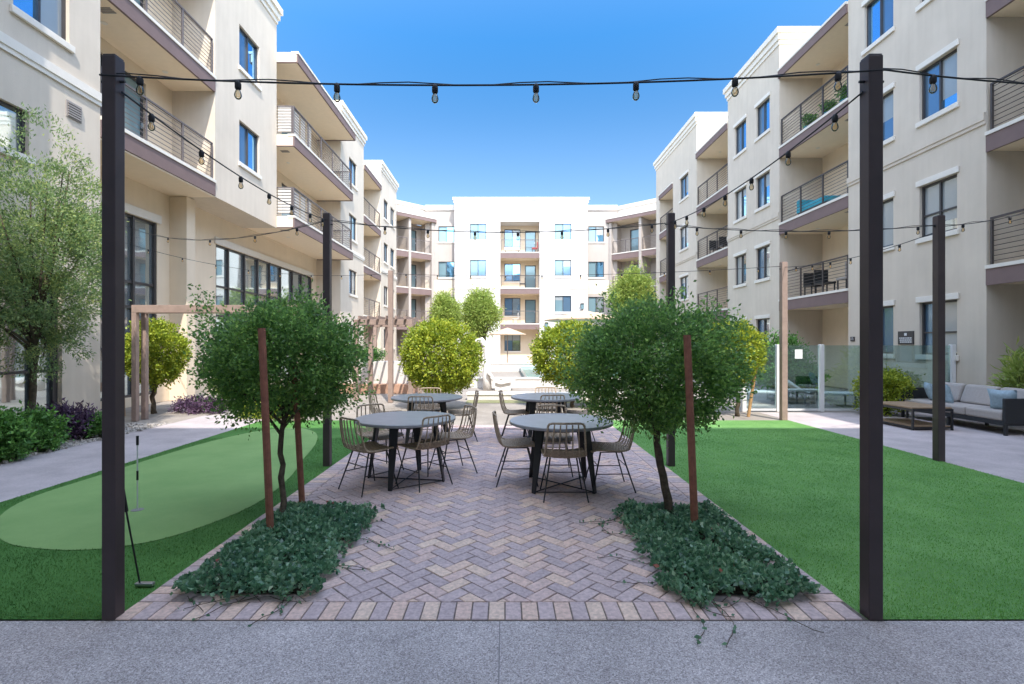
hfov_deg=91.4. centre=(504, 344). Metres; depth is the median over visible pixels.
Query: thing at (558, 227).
window
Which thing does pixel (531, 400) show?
round table
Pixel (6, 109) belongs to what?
window
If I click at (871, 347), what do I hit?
light post
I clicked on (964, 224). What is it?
string light
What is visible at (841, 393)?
pool lounger
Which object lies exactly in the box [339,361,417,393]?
planter wall
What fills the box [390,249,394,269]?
window
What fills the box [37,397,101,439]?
purple plant
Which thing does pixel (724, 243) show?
balcony chair
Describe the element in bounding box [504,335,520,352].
window
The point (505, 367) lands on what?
wall
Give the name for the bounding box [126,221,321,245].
string light
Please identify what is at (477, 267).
window
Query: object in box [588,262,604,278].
window
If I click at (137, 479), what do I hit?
golf pin
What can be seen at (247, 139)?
window
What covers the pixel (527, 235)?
balcony door
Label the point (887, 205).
window
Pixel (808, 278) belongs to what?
balcony chair
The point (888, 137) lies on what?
window
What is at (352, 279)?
window
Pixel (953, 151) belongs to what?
apartment building
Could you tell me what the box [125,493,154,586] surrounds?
golf putter
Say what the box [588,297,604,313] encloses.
window
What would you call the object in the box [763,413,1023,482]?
path
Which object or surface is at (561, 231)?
string light
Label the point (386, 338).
pergola
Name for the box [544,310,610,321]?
patio umbrella
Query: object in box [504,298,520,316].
window
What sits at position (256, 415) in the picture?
shrub
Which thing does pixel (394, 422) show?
round table
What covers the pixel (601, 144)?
sky
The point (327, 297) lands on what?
light post
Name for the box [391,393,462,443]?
round table
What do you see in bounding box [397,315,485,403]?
ball tree
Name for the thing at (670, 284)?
light post
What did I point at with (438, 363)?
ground
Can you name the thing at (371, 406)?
rattan chair
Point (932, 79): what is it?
string light
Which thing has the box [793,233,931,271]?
string light
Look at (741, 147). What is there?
window
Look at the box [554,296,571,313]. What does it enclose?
window
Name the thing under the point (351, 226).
window
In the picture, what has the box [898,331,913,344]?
wall sign
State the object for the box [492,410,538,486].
rattan chair
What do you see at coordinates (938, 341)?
light post
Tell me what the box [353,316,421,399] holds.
pergola
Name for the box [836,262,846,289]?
balcony chair
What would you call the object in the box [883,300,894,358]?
window
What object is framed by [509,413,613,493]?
round table
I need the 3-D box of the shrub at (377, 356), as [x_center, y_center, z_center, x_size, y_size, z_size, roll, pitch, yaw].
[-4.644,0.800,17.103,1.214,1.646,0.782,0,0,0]
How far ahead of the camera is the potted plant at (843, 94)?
16.45 m
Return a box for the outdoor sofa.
[901,382,1023,435]
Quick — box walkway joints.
[498,621,499,683]
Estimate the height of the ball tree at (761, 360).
2.332 m
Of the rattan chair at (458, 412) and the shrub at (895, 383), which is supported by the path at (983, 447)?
the shrub at (895, 383)
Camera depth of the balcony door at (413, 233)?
43.77 m
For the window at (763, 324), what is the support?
in the apartment building at (953, 151)
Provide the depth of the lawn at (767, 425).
4.84 m
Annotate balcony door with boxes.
[125,71,143,137]
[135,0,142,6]
[282,183,295,215]
[411,230,415,250]
[411,264,415,286]
[411,299,415,317]
[525,231,535,251]
[525,266,535,287]
[525,300,535,322]
[630,229,638,250]
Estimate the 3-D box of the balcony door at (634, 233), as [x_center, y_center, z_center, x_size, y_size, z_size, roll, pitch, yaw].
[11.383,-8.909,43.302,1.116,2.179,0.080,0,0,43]
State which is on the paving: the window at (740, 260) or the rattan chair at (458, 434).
the rattan chair at (458, 434)
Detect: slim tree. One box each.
[425,288,463,342]
[455,282,506,362]
[605,257,658,342]
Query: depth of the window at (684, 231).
30.54 m
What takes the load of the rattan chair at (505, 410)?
on the paving
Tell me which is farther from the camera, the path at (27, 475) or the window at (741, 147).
the window at (741, 147)
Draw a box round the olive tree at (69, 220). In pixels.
[0,102,131,410]
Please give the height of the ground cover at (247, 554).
0.214 m
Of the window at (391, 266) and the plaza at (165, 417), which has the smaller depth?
the plaza at (165, 417)
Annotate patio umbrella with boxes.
[489,328,525,362]
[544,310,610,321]
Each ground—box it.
[0,363,1023,620]
[0,423,169,462]
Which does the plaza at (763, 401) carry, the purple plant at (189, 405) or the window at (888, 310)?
the purple plant at (189, 405)
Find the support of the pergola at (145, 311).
on the plaza at (165, 417)
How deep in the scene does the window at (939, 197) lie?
12.53 m
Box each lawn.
[0,420,381,618]
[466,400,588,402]
[613,420,1023,618]
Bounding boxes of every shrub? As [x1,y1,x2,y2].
[0,405,47,461]
[0,435,36,461]
[14,399,85,450]
[29,426,66,451]
[81,409,101,437]
[238,401,280,419]
[360,346,387,360]
[753,327,816,397]
[773,361,832,398]
[847,365,918,416]
[883,365,925,400]
[987,335,1023,388]
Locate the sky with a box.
[277,0,847,225]
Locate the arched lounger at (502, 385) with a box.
[475,337,514,390]
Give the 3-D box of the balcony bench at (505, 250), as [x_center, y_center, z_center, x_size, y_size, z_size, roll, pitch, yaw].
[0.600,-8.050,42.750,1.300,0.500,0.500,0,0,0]
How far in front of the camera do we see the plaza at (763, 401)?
13.55 m
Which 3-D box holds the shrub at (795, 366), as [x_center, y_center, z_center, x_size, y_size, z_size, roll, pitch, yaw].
[7.710,0.567,13.986,1.764,2.113,1.607,0,0,0]
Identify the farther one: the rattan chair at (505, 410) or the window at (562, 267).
the window at (562, 267)
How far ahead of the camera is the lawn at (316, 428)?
3.78 m
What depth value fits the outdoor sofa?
9.73 m
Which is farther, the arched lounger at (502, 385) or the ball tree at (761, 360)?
the arched lounger at (502, 385)
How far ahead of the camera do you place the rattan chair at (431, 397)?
7.68 m
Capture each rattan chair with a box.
[338,416,398,496]
[354,403,403,469]
[368,391,403,440]
[395,414,452,492]
[407,396,434,442]
[413,387,442,436]
[429,404,477,477]
[448,390,478,441]
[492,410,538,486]
[499,390,529,436]
[535,387,555,412]
[535,394,565,413]
[536,404,572,476]
[540,422,588,502]
[567,408,595,441]
[584,420,635,492]
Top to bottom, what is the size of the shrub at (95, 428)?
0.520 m
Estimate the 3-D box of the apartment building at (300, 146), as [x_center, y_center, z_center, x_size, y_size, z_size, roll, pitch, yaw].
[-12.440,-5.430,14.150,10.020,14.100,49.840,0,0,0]
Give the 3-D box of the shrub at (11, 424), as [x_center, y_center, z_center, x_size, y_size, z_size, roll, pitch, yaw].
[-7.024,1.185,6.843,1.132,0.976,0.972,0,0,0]
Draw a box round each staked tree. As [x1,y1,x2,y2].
[180,276,381,515]
[547,280,768,513]
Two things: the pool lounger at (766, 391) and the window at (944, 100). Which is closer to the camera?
the window at (944, 100)
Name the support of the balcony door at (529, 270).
in the apartment building at (535, 302)
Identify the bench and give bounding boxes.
[504,247,519,251]
[788,388,817,407]
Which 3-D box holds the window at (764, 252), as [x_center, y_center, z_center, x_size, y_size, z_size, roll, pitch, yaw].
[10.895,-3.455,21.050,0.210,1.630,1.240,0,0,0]
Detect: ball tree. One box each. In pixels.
[125,316,197,413]
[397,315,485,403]
[527,317,611,407]
[706,313,769,415]
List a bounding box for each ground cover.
[170,500,394,626]
[579,498,823,647]
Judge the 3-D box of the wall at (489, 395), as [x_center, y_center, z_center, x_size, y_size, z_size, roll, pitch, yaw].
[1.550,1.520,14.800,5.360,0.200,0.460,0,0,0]
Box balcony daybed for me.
[796,195,840,214]
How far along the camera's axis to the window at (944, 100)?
12.52 m
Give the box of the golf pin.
[130,436,143,511]
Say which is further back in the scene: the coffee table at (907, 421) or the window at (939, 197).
the window at (939, 197)
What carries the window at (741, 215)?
in the apartment building at (953, 151)
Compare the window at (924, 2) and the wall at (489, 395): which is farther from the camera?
the wall at (489, 395)
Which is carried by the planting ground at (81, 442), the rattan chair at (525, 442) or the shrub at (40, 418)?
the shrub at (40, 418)
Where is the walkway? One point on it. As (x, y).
(467, 652)
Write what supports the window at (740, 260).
in the apartment building at (953, 151)
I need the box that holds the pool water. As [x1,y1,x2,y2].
[520,366,541,376]
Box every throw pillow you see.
[924,382,931,399]
[945,385,953,402]
[987,389,1016,408]
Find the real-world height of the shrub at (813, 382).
1.196 m
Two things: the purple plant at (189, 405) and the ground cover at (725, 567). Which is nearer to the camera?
the ground cover at (725, 567)
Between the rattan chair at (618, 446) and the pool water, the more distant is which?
the pool water
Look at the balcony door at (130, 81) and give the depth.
13.19 m
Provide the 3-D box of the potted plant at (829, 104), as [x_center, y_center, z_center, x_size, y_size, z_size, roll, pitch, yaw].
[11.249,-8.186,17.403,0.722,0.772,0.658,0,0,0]
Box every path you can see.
[0,416,261,501]
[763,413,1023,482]
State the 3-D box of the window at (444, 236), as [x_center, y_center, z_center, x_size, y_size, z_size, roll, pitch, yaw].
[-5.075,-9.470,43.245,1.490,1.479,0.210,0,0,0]
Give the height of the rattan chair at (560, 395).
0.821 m
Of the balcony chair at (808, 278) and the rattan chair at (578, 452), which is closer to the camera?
the rattan chair at (578, 452)
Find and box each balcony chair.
[709,240,721,250]
[719,237,726,249]
[803,273,824,294]
[814,270,835,292]
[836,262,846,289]
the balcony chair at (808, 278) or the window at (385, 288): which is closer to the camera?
the balcony chair at (808, 278)
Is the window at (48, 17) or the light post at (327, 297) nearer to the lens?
the light post at (327, 297)
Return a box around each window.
[0,100,35,165]
[9,0,74,53]
[238,26,261,91]
[238,121,261,179]
[349,158,357,191]
[349,214,357,244]
[349,269,357,297]
[384,200,388,223]
[384,243,388,265]
[384,286,387,307]
[390,209,394,229]
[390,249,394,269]
[438,227,454,242]
[438,262,454,278]
[469,224,486,241]
[469,260,486,277]
[504,229,520,247]
[504,264,520,282]
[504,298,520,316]
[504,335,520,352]
[554,224,571,241]
[554,260,571,277]
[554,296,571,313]
[588,227,604,242]
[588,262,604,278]
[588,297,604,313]
[679,169,688,203]
[679,221,688,252]
[679,272,688,301]
[733,114,746,159]
[733,182,746,223]
[733,249,746,288]
[754,91,769,142]
[754,166,769,212]
[754,240,769,283]
[754,314,769,343]
[861,0,894,55]
[883,82,894,145]
[883,191,894,251]
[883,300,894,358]
[915,0,931,12]
[915,38,958,128]
[915,166,958,243]
[915,293,958,360]
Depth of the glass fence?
12.03 m
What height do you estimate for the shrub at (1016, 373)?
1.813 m
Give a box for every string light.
[99,69,884,103]
[121,91,326,226]
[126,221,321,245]
[126,243,387,278]
[331,220,666,239]
[405,266,779,279]
[672,91,862,228]
[676,225,935,238]
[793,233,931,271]
[883,68,1023,93]
[945,212,1023,231]
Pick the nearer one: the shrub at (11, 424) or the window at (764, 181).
the shrub at (11, 424)
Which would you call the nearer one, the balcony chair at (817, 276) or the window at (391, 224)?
the balcony chair at (817, 276)
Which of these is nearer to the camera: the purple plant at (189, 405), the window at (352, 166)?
the purple plant at (189, 405)
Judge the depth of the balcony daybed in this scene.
17.95 m
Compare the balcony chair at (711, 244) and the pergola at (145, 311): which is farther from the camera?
the balcony chair at (711, 244)
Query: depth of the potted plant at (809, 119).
18.41 m
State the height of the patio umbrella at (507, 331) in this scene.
2.650 m
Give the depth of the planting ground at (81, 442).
8.59 m
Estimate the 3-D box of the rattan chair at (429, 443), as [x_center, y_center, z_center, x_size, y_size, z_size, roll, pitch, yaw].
[-0.919,1.196,5.729,0.472,0.821,0.530,0,0,-45]
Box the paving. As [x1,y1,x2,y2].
[114,425,861,620]
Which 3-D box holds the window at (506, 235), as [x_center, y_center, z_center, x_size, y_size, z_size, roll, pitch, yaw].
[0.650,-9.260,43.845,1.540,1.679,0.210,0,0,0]
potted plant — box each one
[802,112,818,127]
[816,99,837,112]
[833,82,846,101]
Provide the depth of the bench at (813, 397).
12.80 m
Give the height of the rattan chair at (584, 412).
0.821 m
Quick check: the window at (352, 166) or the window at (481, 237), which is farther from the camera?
the window at (481, 237)
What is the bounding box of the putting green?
[0,428,316,549]
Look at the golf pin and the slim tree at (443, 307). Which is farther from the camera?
the slim tree at (443, 307)
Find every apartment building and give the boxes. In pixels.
[0,0,398,418]
[396,197,655,362]
[653,0,1023,396]
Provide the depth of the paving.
3.84 m
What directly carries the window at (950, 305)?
in the apartment building at (953, 151)
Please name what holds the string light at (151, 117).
hanging from the light post at (327, 297)
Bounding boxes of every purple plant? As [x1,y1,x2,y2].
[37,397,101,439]
[167,393,228,414]
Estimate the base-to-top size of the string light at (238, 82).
0.204 m
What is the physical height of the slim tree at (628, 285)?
5.899 m
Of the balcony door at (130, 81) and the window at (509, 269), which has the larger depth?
the window at (509, 269)
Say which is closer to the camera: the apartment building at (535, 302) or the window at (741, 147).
the window at (741, 147)
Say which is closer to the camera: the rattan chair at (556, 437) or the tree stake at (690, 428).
the tree stake at (690, 428)
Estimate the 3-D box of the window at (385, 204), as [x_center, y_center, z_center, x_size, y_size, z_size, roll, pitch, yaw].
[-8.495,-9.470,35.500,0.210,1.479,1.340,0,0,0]
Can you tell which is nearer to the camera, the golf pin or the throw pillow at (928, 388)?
the golf pin
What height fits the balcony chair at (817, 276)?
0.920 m
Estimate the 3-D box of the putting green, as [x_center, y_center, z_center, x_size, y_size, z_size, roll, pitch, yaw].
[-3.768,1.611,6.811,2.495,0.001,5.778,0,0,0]
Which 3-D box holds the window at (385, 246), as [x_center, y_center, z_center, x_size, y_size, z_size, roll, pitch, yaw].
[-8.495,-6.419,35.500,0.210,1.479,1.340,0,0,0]
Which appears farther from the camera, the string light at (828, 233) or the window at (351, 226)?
the window at (351, 226)
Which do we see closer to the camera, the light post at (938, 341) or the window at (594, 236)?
the light post at (938, 341)
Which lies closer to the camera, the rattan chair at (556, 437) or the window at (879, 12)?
the rattan chair at (556, 437)
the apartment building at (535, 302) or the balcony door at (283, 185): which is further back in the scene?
the apartment building at (535, 302)
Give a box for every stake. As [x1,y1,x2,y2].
[258,328,273,531]
[292,363,304,502]
[683,335,697,535]
[747,345,759,416]
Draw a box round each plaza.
[125,369,921,412]
[125,413,213,422]
[272,413,778,424]
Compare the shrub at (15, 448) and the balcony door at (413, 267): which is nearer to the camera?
the shrub at (15, 448)
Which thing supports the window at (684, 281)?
in the apartment building at (953, 151)
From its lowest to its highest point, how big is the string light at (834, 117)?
0.286 m
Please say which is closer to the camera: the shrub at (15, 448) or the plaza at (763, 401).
the shrub at (15, 448)
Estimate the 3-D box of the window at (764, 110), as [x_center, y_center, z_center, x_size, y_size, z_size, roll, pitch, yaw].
[10.895,-9.545,21.050,0.210,1.630,1.240,0,0,0]
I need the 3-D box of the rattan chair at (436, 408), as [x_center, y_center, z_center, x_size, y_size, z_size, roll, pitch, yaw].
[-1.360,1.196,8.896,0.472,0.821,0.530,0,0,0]
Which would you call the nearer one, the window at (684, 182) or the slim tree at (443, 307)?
the window at (684, 182)
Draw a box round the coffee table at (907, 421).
[883,401,953,429]
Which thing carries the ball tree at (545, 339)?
on the plaza at (763, 401)
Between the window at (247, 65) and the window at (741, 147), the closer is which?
the window at (247, 65)
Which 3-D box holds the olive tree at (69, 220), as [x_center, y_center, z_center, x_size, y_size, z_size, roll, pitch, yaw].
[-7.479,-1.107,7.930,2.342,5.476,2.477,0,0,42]
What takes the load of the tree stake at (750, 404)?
on the plaza at (484, 418)
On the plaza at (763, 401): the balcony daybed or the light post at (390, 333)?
the light post at (390, 333)
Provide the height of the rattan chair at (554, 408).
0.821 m
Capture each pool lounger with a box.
[729,389,774,402]
[788,380,856,406]
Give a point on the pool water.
(526, 371)
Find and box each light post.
[101,54,125,619]
[322,213,332,465]
[388,270,393,402]
[665,213,676,465]
[779,262,787,419]
[858,53,883,620]
[932,215,944,461]
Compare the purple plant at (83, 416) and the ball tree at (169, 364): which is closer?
the purple plant at (83, 416)
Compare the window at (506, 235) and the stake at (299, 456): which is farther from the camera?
the window at (506, 235)
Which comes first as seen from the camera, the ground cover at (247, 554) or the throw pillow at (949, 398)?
the ground cover at (247, 554)
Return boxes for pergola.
[131,305,304,421]
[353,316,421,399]
[373,317,426,360]
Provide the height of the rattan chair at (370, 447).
0.821 m
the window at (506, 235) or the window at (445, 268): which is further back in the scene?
the window at (506, 235)
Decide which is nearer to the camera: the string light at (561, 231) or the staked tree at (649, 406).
the staked tree at (649, 406)
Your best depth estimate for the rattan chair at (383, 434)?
6.47 m
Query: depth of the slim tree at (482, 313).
33.44 m
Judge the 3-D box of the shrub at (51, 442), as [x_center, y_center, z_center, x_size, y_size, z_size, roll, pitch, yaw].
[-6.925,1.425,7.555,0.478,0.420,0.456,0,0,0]
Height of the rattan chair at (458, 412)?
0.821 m
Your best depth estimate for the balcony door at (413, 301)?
43.77 m
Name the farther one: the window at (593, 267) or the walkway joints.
the window at (593, 267)
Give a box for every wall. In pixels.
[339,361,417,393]
[466,392,626,399]
[470,377,626,387]
[478,363,545,371]
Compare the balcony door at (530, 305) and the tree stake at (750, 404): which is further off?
the balcony door at (530, 305)
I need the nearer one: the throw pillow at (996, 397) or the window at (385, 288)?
the throw pillow at (996, 397)
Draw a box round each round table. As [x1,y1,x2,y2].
[355,411,455,490]
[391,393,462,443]
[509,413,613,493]
[511,393,579,443]
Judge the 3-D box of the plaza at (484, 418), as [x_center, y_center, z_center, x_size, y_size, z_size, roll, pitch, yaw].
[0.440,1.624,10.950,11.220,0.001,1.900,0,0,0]
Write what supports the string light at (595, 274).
hanging from the light post at (390, 333)
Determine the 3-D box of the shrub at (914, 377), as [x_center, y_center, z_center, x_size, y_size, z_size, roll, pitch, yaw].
[9.878,1.091,12.494,1.155,1.143,1.099,0,0,-41]
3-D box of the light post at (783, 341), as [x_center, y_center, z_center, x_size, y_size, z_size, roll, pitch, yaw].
[5.970,-0.074,10.720,0.180,3.388,0.120,0,0,0]
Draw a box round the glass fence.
[741,345,955,411]
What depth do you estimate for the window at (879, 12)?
14.69 m
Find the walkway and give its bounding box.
[0,621,1023,683]
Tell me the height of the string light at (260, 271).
0.810 m
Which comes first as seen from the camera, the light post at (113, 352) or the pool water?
the light post at (113, 352)

